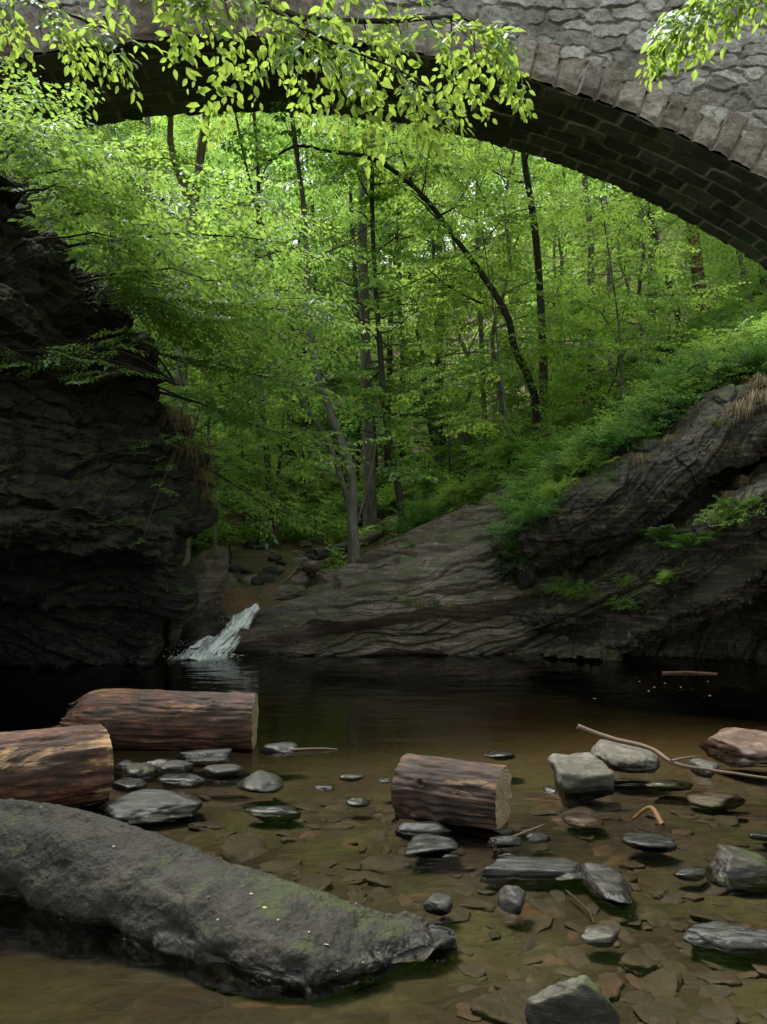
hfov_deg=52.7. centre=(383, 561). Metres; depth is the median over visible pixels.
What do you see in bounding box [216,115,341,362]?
forest tree
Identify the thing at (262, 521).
shrub
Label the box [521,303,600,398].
sapling
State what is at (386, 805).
submerged stone
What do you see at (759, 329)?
shrub
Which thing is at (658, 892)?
submerged stone
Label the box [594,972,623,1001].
submerged stone
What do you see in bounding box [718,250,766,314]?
sapling
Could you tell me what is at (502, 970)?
submerged stone
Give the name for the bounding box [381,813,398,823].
submerged stone
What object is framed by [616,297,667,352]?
sapling
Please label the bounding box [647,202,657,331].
forest tree
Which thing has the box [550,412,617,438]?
shrub
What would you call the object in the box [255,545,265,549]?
rock
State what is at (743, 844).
submerged stone
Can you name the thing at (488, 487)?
shrub
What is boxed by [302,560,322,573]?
boulder
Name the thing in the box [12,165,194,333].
forest tree
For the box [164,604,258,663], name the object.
waterfall
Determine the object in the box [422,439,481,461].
shrub
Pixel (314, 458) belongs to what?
sapling
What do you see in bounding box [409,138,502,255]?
forest tree
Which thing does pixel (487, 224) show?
forest tree
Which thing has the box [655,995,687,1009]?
submerged stone
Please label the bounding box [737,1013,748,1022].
submerged stone
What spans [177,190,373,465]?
forest tree
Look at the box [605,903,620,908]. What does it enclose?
submerged stone
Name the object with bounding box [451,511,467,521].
grass tuft
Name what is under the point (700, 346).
shrub
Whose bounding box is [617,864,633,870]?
submerged stone
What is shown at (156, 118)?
forest tree
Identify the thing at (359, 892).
submerged stone
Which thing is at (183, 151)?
forest tree
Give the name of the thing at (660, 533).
fern
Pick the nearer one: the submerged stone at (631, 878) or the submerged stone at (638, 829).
the submerged stone at (631, 878)
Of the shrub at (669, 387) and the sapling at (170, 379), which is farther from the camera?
the shrub at (669, 387)
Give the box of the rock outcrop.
[486,372,766,699]
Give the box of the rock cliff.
[0,173,218,720]
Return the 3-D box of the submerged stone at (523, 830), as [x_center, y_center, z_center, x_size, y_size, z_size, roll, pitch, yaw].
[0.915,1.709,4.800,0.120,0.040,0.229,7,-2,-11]
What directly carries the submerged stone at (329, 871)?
on the ground
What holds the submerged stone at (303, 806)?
on the ground
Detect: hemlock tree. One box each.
[29,119,206,405]
[194,112,400,508]
[307,122,479,485]
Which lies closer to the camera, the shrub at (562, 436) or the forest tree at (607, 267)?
the shrub at (562, 436)
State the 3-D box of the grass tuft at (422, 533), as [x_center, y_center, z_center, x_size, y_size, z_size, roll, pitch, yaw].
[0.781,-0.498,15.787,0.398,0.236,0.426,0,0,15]
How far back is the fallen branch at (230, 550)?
17.03 m
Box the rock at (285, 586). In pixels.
[278,584,292,588]
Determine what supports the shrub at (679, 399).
on the rock outcrop
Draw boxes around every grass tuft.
[156,404,195,432]
[164,414,204,446]
[167,434,220,471]
[193,465,221,492]
[194,485,223,510]
[395,586,410,595]
[401,598,417,604]
[414,531,427,538]
[414,598,427,607]
[443,600,459,613]
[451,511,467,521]
[585,491,596,498]
[602,472,621,478]
[624,452,649,470]
[655,434,678,447]
[707,415,730,427]
[713,490,734,503]
[718,398,761,425]
[726,388,766,416]
[728,474,751,487]
[737,371,766,397]
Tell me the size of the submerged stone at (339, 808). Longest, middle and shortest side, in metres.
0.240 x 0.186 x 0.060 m
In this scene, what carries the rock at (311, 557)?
on the ground
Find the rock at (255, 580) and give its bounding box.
[250,576,263,584]
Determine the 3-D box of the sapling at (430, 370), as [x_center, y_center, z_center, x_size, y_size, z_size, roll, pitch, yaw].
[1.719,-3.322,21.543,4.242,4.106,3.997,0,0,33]
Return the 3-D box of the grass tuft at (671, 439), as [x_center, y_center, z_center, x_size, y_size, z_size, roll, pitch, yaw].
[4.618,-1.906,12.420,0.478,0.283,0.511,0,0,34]
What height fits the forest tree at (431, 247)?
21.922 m
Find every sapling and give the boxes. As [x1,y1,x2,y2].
[0,325,176,385]
[107,433,221,548]
[165,402,280,503]
[189,373,335,539]
[189,374,308,511]
[192,422,265,542]
[196,437,247,521]
[216,424,298,468]
[216,452,322,519]
[237,457,346,525]
[273,433,355,490]
[283,373,412,479]
[295,427,383,491]
[298,431,362,479]
[329,430,383,476]
[338,353,454,465]
[374,366,528,496]
[381,416,426,459]
[381,423,429,466]
[391,388,451,453]
[392,380,472,463]
[412,368,490,440]
[418,403,481,439]
[433,348,555,443]
[442,320,600,453]
[453,358,528,412]
[469,351,580,429]
[486,365,538,411]
[495,279,639,398]
[510,293,636,413]
[521,292,606,392]
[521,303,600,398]
[531,278,697,418]
[555,291,672,372]
[603,277,695,337]
[604,267,741,378]
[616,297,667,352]
[643,262,718,326]
[685,229,761,310]
[687,237,764,309]
[702,244,766,297]
[705,253,761,295]
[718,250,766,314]
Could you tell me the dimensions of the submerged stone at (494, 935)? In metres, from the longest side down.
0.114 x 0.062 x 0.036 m
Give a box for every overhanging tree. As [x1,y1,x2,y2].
[0,0,537,178]
[0,56,399,549]
[635,0,766,91]
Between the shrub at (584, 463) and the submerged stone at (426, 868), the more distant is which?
the shrub at (584, 463)
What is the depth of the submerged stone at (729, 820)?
5.04 m
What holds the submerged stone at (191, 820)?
on the ground
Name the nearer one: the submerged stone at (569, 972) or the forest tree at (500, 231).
the submerged stone at (569, 972)
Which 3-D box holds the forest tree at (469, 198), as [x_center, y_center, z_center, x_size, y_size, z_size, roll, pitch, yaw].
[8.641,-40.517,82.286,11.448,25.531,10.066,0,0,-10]
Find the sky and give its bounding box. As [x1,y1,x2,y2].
[55,116,613,267]
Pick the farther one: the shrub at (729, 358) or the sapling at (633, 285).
the sapling at (633, 285)
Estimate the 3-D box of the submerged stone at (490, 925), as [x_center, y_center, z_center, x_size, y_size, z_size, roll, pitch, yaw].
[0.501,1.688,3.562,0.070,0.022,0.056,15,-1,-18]
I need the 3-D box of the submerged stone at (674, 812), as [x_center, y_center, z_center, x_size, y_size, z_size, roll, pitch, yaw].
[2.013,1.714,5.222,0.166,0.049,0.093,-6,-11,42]
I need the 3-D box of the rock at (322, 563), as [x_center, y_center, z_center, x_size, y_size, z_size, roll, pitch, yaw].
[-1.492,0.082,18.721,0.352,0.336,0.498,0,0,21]
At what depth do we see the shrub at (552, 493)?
12.79 m
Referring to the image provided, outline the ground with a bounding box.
[0,203,766,1023]
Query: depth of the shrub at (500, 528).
13.29 m
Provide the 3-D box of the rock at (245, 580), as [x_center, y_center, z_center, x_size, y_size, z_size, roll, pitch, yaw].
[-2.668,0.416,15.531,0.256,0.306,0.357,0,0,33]
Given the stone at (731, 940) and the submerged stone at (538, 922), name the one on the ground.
the submerged stone at (538, 922)
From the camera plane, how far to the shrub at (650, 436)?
13.24 m
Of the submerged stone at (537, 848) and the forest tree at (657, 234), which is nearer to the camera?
the submerged stone at (537, 848)
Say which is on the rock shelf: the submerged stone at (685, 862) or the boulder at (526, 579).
the boulder at (526, 579)
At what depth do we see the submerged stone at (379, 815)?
5.20 m
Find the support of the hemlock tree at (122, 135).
on the ground
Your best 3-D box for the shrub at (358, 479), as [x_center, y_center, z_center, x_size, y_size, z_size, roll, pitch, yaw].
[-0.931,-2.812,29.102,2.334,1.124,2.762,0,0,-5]
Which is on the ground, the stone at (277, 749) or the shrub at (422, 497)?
the shrub at (422, 497)
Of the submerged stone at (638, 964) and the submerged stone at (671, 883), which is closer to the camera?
the submerged stone at (638, 964)
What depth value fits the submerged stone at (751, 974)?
3.13 m
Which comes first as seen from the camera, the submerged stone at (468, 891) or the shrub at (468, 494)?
the submerged stone at (468, 891)
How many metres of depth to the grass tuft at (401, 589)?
14.09 m
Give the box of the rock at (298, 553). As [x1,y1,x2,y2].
[291,550,304,556]
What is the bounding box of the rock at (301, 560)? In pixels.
[293,556,308,565]
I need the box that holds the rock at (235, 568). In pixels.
[229,565,241,571]
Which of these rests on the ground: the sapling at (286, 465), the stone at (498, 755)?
the sapling at (286, 465)
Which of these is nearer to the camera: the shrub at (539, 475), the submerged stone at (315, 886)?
the submerged stone at (315, 886)
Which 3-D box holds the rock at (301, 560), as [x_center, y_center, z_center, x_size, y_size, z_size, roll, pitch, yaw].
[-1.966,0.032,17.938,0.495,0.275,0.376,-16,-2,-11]
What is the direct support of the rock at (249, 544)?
on the ground
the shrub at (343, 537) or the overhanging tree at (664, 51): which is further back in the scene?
the shrub at (343, 537)
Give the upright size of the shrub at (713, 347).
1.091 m
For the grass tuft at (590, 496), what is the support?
on the rock outcrop
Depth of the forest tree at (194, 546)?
18.02 m
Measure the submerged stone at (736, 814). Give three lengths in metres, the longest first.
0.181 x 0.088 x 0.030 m
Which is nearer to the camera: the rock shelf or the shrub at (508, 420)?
the rock shelf
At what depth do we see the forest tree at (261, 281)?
32.89 m
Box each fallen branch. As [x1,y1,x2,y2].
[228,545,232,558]
[280,564,299,582]
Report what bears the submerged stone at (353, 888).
on the ground
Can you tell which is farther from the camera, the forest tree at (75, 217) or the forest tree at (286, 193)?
the forest tree at (286, 193)
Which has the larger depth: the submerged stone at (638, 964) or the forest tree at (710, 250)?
the forest tree at (710, 250)
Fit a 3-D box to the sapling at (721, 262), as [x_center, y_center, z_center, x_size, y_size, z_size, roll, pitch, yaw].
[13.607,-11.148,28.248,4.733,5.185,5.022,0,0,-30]
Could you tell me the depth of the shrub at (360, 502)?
21.27 m
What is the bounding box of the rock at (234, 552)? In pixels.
[219,545,237,556]
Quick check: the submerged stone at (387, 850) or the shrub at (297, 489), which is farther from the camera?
the shrub at (297, 489)
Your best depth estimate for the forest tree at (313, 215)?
24.01 m
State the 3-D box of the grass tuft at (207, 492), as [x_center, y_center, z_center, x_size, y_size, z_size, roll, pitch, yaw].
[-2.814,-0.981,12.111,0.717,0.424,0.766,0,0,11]
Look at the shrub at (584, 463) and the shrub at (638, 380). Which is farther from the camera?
the shrub at (638, 380)
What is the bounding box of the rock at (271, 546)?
[259,543,274,548]
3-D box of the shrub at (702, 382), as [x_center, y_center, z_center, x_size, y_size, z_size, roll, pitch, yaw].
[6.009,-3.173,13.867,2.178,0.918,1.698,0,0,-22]
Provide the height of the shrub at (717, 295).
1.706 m
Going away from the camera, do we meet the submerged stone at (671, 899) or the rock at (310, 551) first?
the submerged stone at (671, 899)
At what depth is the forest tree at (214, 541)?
16.55 m
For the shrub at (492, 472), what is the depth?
19.57 m
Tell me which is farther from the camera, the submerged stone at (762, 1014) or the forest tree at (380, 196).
the forest tree at (380, 196)
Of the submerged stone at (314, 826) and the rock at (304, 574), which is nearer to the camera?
the submerged stone at (314, 826)
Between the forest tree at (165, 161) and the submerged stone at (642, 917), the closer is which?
the submerged stone at (642, 917)
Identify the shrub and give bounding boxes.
[190,532,211,558]
[197,518,234,542]
[215,481,289,512]
[220,486,248,512]
[225,514,298,544]
[241,511,296,528]
[266,481,332,500]
[267,498,346,544]
[274,458,320,485]
[277,476,340,507]
[290,491,344,514]
[305,488,396,524]
[306,498,344,523]
[309,499,362,532]
[313,482,340,498]
[314,514,379,544]
[317,481,384,516]
[319,533,373,568]
[322,558,347,568]
[324,474,361,496]
[332,469,362,487]
[334,468,429,514]
[358,455,439,491]
[375,470,416,495]
[378,481,417,514]
[380,450,445,482]
[383,519,427,538]
[385,490,440,534]
[385,500,438,525]
[393,446,472,500]
[396,500,464,522]
[397,452,423,465]
[404,493,437,519]
[405,492,449,509]
[406,452,461,493]
[417,504,457,519]
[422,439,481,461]
[425,416,489,455]
[429,486,486,510]
[429,487,481,513]
[431,468,503,501]
[431,474,485,504]
[436,473,483,507]
[438,438,492,479]
[440,439,477,462]
[453,404,511,444]
[456,437,481,457]
[460,429,527,478]
[465,468,515,490]
[470,503,539,547]
[476,403,578,469]
[476,467,517,477]
[481,476,557,524]
[484,473,548,515]
[488,403,520,434]
[491,441,549,481]
[492,398,593,437]
[493,452,561,489]
[498,561,516,582]
[499,410,583,451]
[499,546,550,570]
[503,474,559,517]
[503,488,568,530]
[509,475,558,501]
[512,433,578,475]
[513,447,568,498]
[513,460,574,501]
[522,420,577,439]
[524,424,586,464]
[524,428,577,451]
[529,389,611,423]
[529,426,584,464]
[531,467,578,503]
[536,430,581,456]
[539,450,581,478]
[541,569,582,595]
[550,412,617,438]
[552,419,626,459]
[554,437,620,475]
[556,579,600,601]
[557,418,674,466]
[559,395,630,456]
[563,392,631,429]
[572,409,673,447]
[573,366,607,397]
[574,429,631,458]
[580,364,632,393]
[581,386,649,422]
[581,401,621,424]
[590,414,634,437]
[596,362,728,428]
[597,357,665,401]
[597,391,682,414]
[599,428,659,458]
[600,409,665,442]
[602,586,646,611]
[609,381,721,435]
[612,339,664,371]
[612,570,637,587]
[614,357,682,414]
[618,342,718,413]
[621,393,680,428]
[623,316,765,383]
[626,370,686,409]
[629,601,659,615]
[632,328,704,362]
[637,366,688,394]
[639,350,685,385]
[645,354,766,402]
[645,355,753,406]
[647,303,726,344]
[649,313,694,347]
[652,559,686,585]
[653,341,766,394]
[670,338,713,357]
[674,305,742,324]
[674,330,764,372]
[675,299,764,334]
[678,307,748,341]
[679,338,717,359]
[681,327,763,377]
[681,362,760,392]
[688,303,766,339]
[690,277,741,315]
[691,495,766,531]
[694,325,744,350]
[700,341,766,382]
[706,283,766,326]
[706,332,766,383]
[711,313,766,361]
[711,320,764,352]
[711,331,762,354]
[712,298,766,340]
[729,326,766,349]
[732,329,766,363]
[734,311,766,334]
[741,306,766,345]
[743,288,766,316]
[747,313,766,332]
[749,318,766,336]
[750,276,759,294]
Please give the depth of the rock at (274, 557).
17.13 m
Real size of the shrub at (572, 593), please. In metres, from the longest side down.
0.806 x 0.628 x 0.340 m
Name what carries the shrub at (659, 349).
on the ground
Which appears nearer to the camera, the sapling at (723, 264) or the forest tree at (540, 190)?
the forest tree at (540, 190)
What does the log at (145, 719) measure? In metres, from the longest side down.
1.709 x 0.568 x 0.532 m
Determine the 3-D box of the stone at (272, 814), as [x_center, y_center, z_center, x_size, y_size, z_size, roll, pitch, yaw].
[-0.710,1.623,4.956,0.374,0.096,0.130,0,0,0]
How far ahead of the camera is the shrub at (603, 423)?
14.47 m
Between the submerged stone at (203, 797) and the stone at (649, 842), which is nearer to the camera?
the stone at (649, 842)
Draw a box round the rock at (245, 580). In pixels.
[241,574,257,584]
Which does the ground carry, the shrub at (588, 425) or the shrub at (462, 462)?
the shrub at (462, 462)
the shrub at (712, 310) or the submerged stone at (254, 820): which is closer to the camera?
the submerged stone at (254, 820)
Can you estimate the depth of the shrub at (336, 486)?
27.44 m
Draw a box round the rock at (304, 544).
[298,540,312,548]
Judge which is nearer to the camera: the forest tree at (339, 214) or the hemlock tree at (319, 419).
the hemlock tree at (319, 419)
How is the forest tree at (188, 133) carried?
on the ground
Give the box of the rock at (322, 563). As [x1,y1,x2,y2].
[319,559,329,565]
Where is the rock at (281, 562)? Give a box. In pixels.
[276,560,285,565]
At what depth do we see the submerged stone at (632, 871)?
4.21 m
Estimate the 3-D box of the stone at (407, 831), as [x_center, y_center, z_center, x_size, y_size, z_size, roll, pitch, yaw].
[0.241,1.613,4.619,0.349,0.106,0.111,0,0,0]
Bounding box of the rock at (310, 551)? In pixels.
[304,547,316,555]
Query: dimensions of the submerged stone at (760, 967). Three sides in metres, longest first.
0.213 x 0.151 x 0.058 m
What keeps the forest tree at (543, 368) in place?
on the ground
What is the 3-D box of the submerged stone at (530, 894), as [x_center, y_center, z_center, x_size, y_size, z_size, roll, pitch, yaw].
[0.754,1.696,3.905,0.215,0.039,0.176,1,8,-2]
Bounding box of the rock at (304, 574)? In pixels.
[297,572,306,576]
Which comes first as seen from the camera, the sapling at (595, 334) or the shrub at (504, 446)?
the shrub at (504, 446)
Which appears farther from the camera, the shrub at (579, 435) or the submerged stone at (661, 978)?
the shrub at (579, 435)
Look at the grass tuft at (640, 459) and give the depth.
12.33 m
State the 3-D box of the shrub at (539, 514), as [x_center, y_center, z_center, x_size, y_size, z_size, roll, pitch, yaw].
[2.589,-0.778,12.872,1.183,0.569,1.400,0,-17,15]
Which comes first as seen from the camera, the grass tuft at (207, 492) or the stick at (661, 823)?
the stick at (661, 823)
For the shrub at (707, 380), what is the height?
0.818 m
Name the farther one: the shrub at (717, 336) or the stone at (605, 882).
the shrub at (717, 336)
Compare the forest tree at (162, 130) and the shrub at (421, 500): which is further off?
the forest tree at (162, 130)
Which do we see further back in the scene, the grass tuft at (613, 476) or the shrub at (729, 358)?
the shrub at (729, 358)
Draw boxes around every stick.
[288,748,336,750]
[512,824,543,835]
[565,889,594,923]
[576,724,766,778]
[632,805,664,827]
[661,671,716,675]
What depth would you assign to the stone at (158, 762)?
6.11 m
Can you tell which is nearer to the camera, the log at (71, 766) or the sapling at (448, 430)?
the log at (71, 766)
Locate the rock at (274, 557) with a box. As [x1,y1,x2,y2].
[268,555,281,560]
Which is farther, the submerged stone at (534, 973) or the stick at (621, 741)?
the stick at (621, 741)
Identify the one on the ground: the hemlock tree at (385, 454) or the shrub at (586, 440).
the hemlock tree at (385, 454)
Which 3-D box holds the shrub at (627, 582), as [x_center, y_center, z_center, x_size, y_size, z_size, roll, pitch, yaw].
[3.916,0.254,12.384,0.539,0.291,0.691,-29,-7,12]
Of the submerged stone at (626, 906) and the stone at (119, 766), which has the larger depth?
the stone at (119, 766)
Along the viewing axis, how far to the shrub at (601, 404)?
20.29 m
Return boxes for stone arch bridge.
[0,0,766,270]
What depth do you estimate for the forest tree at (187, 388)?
14.83 m
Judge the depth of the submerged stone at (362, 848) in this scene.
4.53 m
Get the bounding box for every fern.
[367,524,396,531]
[503,538,523,550]
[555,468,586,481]
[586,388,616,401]
[633,524,692,542]
[652,541,697,553]
[666,532,715,550]
[697,531,725,537]
[706,496,765,517]
[734,500,766,509]
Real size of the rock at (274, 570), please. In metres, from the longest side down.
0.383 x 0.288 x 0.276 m
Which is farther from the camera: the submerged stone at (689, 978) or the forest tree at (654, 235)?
the forest tree at (654, 235)
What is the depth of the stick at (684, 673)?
11.07 m
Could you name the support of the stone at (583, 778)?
on the ground
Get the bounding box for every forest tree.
[0,5,105,201]
[1,122,141,272]
[1,142,104,281]
[8,120,185,374]
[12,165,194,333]
[26,130,178,318]
[27,119,242,278]
[28,138,257,474]
[29,124,143,281]
[59,115,240,289]
[81,112,247,329]
[91,170,178,285]
[105,114,201,244]
[119,115,201,278]
[121,284,239,538]
[122,217,212,404]
[128,111,385,518]
[132,317,276,545]
[133,268,316,544]
[134,274,315,555]
[142,116,226,268]
[156,119,265,219]
[159,114,244,199]
[161,112,374,549]
[167,35,225,565]
[167,113,383,564]
[173,113,319,353]
[176,185,272,396]
[176,203,350,436]
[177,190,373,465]
[190,208,325,415]
[206,99,464,562]
[207,132,284,282]
[210,111,408,481]
[210,113,386,453]
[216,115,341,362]
[227,136,294,206]
[229,112,408,516]
[229,186,291,361]
[237,261,387,467]
[238,273,394,485]
[241,117,422,479]
[251,117,554,444]
[264,120,476,535]
[277,217,458,482]
[291,118,391,404]
[308,121,392,363]
[310,120,466,467]
[312,320,396,476]
[313,170,405,443]
[318,119,406,322]
[319,121,465,449]
[325,122,474,462]
[328,116,414,530]
[338,118,472,380]
[338,136,525,470]
[348,306,454,434]
[353,131,587,475]
[357,137,510,467]
[370,129,636,464]
[375,240,530,441]
[384,213,604,473]
[384,227,492,400]
[386,133,468,378]
[393,125,538,466]
[397,130,497,456]
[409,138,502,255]
[426,150,497,234]
[443,135,549,441]
[443,139,565,397]
[452,142,658,408]
[452,186,575,410]
[463,149,667,361]
[467,151,637,324]
[484,229,571,391]
[490,156,573,249]
[505,168,678,361]
[520,188,750,417]
[527,175,647,362]
[527,212,636,338]
[529,158,640,391]
[531,157,621,336]
[533,162,722,377]
[541,167,718,355]
[544,164,595,405]
[558,183,734,331]
[559,181,673,319]
[570,179,660,331]
[588,184,683,357]
[610,206,717,320]
[622,195,720,283]
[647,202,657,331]
[659,216,756,295]
[662,217,766,299]
[666,216,734,299]
[679,228,753,268]
[683,230,691,314]
[686,222,711,334]
[736,249,752,310]
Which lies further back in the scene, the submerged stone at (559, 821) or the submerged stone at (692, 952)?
the submerged stone at (559, 821)
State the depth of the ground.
5.31 m
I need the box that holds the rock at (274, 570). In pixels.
[262,566,279,575]
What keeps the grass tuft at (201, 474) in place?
attached to the rock cliff
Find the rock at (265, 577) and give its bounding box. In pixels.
[257,571,274,582]
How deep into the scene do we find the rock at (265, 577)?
15.76 m
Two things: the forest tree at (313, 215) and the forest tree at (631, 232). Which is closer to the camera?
the forest tree at (313, 215)
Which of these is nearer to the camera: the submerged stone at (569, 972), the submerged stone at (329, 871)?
the submerged stone at (569, 972)
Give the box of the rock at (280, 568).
[275,565,283,573]
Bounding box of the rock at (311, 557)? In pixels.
[304,554,318,560]
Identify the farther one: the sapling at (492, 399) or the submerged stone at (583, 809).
the sapling at (492, 399)
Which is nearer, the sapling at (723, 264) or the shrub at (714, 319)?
the shrub at (714, 319)
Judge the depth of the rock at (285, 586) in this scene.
15.52 m
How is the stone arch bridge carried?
on the ground
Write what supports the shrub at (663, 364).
on the ground
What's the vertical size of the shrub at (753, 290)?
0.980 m
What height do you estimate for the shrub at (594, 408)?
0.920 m
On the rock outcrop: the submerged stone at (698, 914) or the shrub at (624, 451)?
the shrub at (624, 451)
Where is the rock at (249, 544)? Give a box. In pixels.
[243,539,256,548]
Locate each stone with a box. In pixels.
[97,789,202,824]
[112,777,146,793]
[114,760,132,771]
[122,763,157,779]
[143,758,169,766]
[157,760,192,775]
[158,773,205,788]
[175,748,231,767]
[183,835,197,841]
[186,819,198,822]
[188,822,223,830]
[198,795,213,799]
[202,764,244,781]
[214,833,224,837]
[220,833,268,861]
[223,831,236,836]
[236,770,282,793]
[243,832,269,841]
[245,806,301,822]
[250,816,259,822]
[258,859,302,874]
[260,742,298,756]
[273,797,294,802]
[275,830,292,836]
[280,837,298,843]
[283,817,306,826]
[293,803,320,809]
[294,874,309,881]
[298,873,332,890]
[299,830,320,840]
[307,824,319,829]
[311,883,326,891]
[314,784,333,791]
[316,868,339,874]
[317,859,337,869]
[324,804,348,811]
[324,823,353,828]
[329,819,341,821]
[339,773,364,781]
[340,871,371,884]
[342,861,361,870]
[346,797,369,807]
[347,885,362,891]
[347,889,366,896]
[349,896,367,903]
[359,846,366,851]
[360,856,414,873]
[366,873,397,887]
[369,887,391,900]
[373,813,383,816]
[373,831,386,839]
[377,804,391,807]
[378,776,390,782]
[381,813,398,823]
[382,807,394,811]
[382,846,391,853]
[389,825,398,834]
[395,821,452,840]
[397,847,405,855]
[397,893,413,905]
[405,834,457,857]
[411,911,428,914]
[412,898,424,901]
[420,865,432,871]
[423,892,452,915]
[435,906,470,923]
[443,848,465,855]
[443,854,458,859]
[445,863,475,872]
[448,871,461,878]
[453,959,485,978]
[454,885,479,897]
[456,984,478,992]
[456,1002,482,1021]
[459,897,495,911]
[461,920,473,925]
[461,947,472,955]
[469,871,479,875]
[470,988,526,1023]
[477,976,487,981]
[478,889,495,895]
[479,856,578,890]
[480,937,489,941]
[483,750,515,760]
[485,922,496,928]
[487,836,521,847]
[488,987,497,992]
[489,931,500,939]
[493,828,512,835]
[493,845,531,856]
[494,981,544,1000]
[496,853,518,858]
[497,967,515,975]
[498,885,525,914]
[503,969,522,979]
[510,823,527,830]
[514,930,538,942]
[520,913,553,932]
[520,954,542,964]
[521,828,532,835]
[521,841,548,853]
[522,941,537,951]
[524,975,619,1023]
[525,890,547,899]
[525,964,547,987]
[526,832,551,843]
[527,898,566,916]
[528,807,561,815]
[533,953,566,966]
[542,785,556,793]
[547,752,614,807]
[549,888,566,902]
[551,816,563,824]
[552,822,577,834]
[554,872,582,884]
[555,967,581,977]
[556,946,591,965]
[562,813,604,826]
[564,922,583,931]
[567,805,594,814]
[567,931,578,940]
[573,833,594,842]
[579,862,632,904]
[581,925,620,947]
[586,902,600,915]
[589,739,660,772]
[592,845,617,855]
[593,796,611,801]
[594,810,604,814]
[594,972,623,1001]
[597,919,635,942]
[601,817,620,820]
[605,802,621,811]
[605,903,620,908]
[608,915,627,924]
[611,941,619,947]
[616,951,657,976]
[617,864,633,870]
[617,903,636,909]
[617,965,627,972]
[620,832,676,852]
[620,990,653,1003]
[623,875,637,882]
[625,973,644,990]
[626,869,639,872]
[627,920,641,926]
[628,859,645,868]
[628,882,640,891]
[631,997,678,1023]
[634,826,659,832]
[635,914,645,920]
[639,925,652,930]
[639,942,668,961]
[641,967,682,992]
[644,811,671,820]
[644,908,669,927]
[645,780,692,791]
[648,1017,674,1023]
[649,886,668,899]
[651,988,677,997]
[655,795,691,804]
[655,832,679,840]
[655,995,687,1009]
[659,895,685,903]
[661,961,702,985]
[662,880,685,886]
[669,810,693,815]
[669,921,689,931]
[672,828,693,836]
[673,866,705,881]
[674,942,691,948]
[675,859,700,867]
[675,892,703,902]
[676,839,702,851]
[677,815,694,818]
[679,947,711,958]
[681,984,697,989]
[682,809,697,813]
[682,921,766,959]
[685,791,745,810]
[687,909,715,921]
[687,1015,710,1023]
[688,919,699,924]
[689,758,719,777]
[694,819,719,825]
[694,970,742,985]
[696,881,732,895]
[698,957,727,970]
[698,984,735,998]
[699,727,766,767]
[699,1005,739,1023]
[700,815,713,819]
[704,952,739,962]
[705,844,766,894]
[708,810,720,814]
[709,900,730,907]
[709,994,737,1014]
[714,815,738,826]
[721,914,734,921]
[725,839,749,847]
[728,813,745,816]
[735,790,750,797]
[737,817,748,821]
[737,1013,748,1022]
[741,969,760,978]
[745,901,759,904]
[748,833,766,840]
[750,906,765,912]
[750,960,766,976]
[753,1021,766,1023]
[756,1007,766,1020]
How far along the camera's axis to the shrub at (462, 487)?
17.56 m
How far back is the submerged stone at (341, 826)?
4.93 m
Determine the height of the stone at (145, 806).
0.155 m
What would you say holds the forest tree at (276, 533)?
on the ground
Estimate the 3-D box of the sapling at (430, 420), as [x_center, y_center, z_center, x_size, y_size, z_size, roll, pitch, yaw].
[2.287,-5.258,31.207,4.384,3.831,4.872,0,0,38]
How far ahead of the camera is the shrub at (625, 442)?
13.16 m
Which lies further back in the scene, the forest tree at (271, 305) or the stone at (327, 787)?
the forest tree at (271, 305)
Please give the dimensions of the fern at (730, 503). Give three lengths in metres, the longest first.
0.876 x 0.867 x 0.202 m
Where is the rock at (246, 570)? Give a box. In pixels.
[241,567,252,572]
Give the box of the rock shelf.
[194,464,577,683]
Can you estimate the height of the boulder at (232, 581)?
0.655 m
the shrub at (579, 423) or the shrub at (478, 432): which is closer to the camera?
the shrub at (579, 423)
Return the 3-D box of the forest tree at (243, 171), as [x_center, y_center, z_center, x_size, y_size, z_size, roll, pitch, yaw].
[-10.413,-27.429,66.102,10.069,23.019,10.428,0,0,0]
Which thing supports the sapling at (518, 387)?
on the ground
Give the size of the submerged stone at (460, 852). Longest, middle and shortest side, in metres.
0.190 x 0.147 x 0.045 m
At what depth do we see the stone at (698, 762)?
5.85 m
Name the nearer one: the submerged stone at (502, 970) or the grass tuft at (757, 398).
the submerged stone at (502, 970)
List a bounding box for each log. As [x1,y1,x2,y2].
[0,724,113,809]
[53,688,258,753]
[314,530,383,559]
[390,753,512,832]
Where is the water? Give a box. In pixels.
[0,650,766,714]
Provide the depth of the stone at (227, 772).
5.80 m
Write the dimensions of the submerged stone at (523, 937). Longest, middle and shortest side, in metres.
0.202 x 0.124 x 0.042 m
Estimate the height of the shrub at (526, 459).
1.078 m
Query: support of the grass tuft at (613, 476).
on the rock outcrop
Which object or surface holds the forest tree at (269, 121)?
on the ground
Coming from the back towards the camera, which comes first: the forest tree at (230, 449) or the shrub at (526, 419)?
the shrub at (526, 419)
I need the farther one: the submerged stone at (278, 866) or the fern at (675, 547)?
the fern at (675, 547)
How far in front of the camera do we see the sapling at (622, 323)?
29.39 m
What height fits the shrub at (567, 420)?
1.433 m
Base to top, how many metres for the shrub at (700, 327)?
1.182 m
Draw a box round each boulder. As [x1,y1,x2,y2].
[0,798,457,1001]
[163,545,228,649]
[175,617,228,666]
[215,610,229,623]
[225,573,236,591]
[270,585,306,599]
[292,574,308,585]
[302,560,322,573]
[316,569,336,578]
[516,558,535,589]
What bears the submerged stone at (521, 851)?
on the ground
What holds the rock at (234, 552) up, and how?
on the ground
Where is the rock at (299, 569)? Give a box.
[296,567,308,576]
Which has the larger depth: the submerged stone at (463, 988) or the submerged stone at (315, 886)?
the submerged stone at (315, 886)
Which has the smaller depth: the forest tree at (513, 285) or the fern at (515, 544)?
the fern at (515, 544)
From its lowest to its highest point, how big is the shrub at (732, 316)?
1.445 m
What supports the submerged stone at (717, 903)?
on the ground

